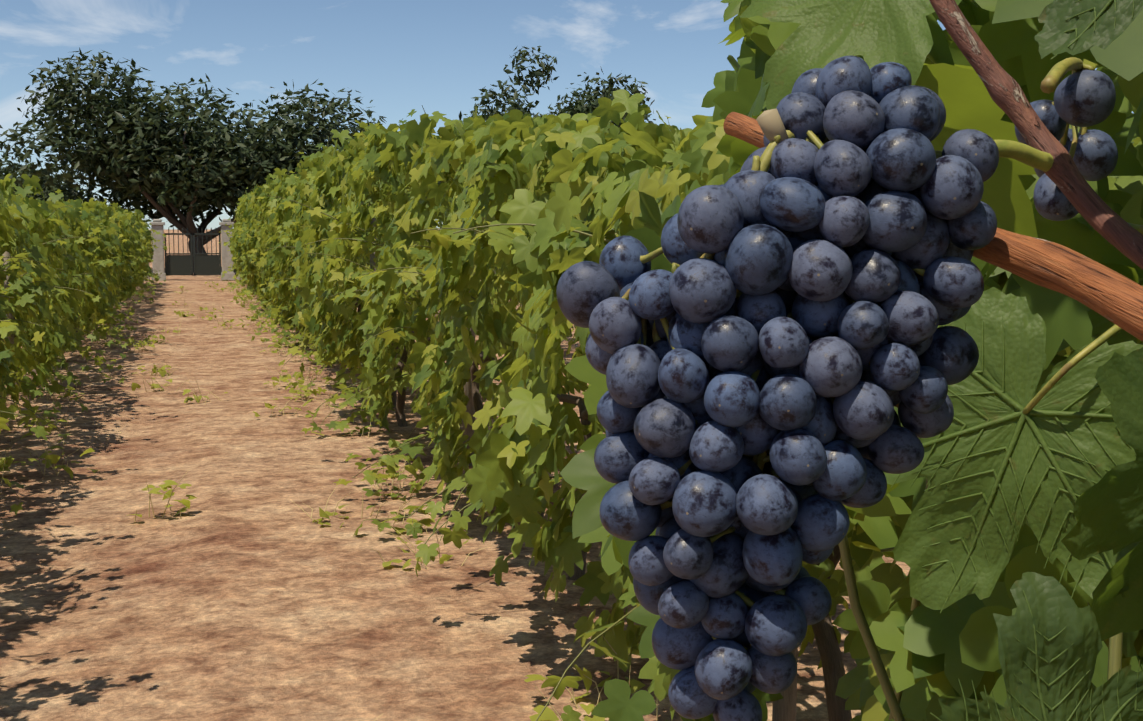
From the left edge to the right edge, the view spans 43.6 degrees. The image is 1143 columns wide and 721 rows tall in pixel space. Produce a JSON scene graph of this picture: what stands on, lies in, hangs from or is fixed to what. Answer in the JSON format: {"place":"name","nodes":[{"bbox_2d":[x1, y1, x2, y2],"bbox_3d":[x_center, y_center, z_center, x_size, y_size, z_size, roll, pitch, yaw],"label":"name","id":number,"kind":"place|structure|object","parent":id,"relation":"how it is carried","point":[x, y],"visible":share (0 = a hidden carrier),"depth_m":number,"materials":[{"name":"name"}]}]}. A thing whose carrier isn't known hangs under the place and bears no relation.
{"place":"outdoors","nodes":[
{"label":"outdoors","id":0,"kind":"place"},
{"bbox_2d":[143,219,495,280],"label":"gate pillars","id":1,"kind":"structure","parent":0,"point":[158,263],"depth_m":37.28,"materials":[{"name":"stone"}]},
{"bbox_2d":[164,227,220,274],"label":"iron gate","id":2,"kind":"structure","parent":1,"relation":"attached to","point":[178,263],"depth_m":37.59,"materials":[{"name":"grey metal"}]},
{"bbox_2d":[0,229,909,720],"bbox_3d":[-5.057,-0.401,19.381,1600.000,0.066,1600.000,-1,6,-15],"label":"ground","id":3,"kind":"structure","parent":0,"point":[244,587],"depth_m":5.86,"materials":[{"name":"soil"}]},
{"bbox_2d":[0,152,148,224],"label":"grapevine row","id":4,"kind":"object","parent":3,"relation":"on","point":[67,194],"visible":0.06,"depth_m":44.68,"materials":[{"name":"green plant"}]},
{"bbox_2d":[0,173,169,514],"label":"vine row","id":5,"kind":"object","parent":3,"relation":"on","point":[62,262],"visible":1,"depth_m":11.05,"materials":[{"name":"green plant"}]},
{"bbox_2d":[0,48,386,271],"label":"tree behind gate","id":6,"kind":"object","parent":3,"relation":"on","point":[193,169],"visible":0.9,"depth_m":42.18,"materials":[{"name":"green plant"}]},
{"bbox_2d":[0,276,681,720],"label":"weeds","id":7,"kind":"object","parent":3,"relation":"on","point":[392,468],"visible":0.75,"depth_m":7.99,"materials":[{"name":"green plant"}]},
{"bbox_2d":[459,46,655,127],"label":"tree","id":8,"kind":"object","parent":3,"relation":"on","point":[591,106],"visible":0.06,"depth_m":51.37,"materials":[{"name":"green plant"}]},
{"bbox_2d":[218,76,1142,720],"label":"vine row","id":9,"kind":"object","parent":3,"relation":"on","point":[324,230],"visible":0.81,"depth_m":5.41,"materials":[{"name":"green plant"}]},
{"bbox_2d":[351,104,1136,394],"bbox_3d":[-0.901,-1.360,17.566,1.619,2.368,39.539,-1,6,-15],"label":"vine row","id":10,"kind":"object","parent":3,"relation":"on","point":[519,309],"depth_m":16.14,"materials":[{"name":"green plant"}]},
{"bbox_2d":[560,0,1142,720],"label":"vine foliage","id":11,"kind":"object","parent":3,"relation":"on","point":[922,664],"visible":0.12,"depth_m":1.32,"materials":[{"name":"green plant"}]},
{"bbox_2d":[556,55,998,720],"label":"grape cluster","id":12,"kind":"object","parent":11,"relation":"hanging from","point":[772,349],"visible":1,"depth_m":0.42,"materials":[{"name":"blue food"}]},
{"bbox_2d":[723,0,1142,341],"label":"vine canes","id":13,"kind":"object","parent":11,"relation":"attached to","point":[1113,296],"visible":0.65,"depth_m":0.46,"materials":[{"name":"brown wood"}]},
{"bbox_2d":[739,0,1142,720],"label":"vine leaves","id":14,"kind":"object","parent":11,"relation":"attached to","point":[1055,462],"visible":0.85,"depth_m":0.69,"materials":[{"name":"green plant"}]},
{"bbox_2d":[1015,57,1117,220],"bbox_3d":[0.184,-0.081,0.533,0.036,0.058,0.098,2,6,22],"label":"grape cluster","id":15,"kind":"object","parent":11,"relation":"attached to","point":[1084,96],"visible":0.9,"depth_m":0.51,"materials":[{"name":"blue food"}]},
{"bbox_2d":[0,0,1133,229],"label":"sky","id":16,"kind":"structure","parent":0,"point":[402,56],"materials":[{"name":"blue"}]}
]}

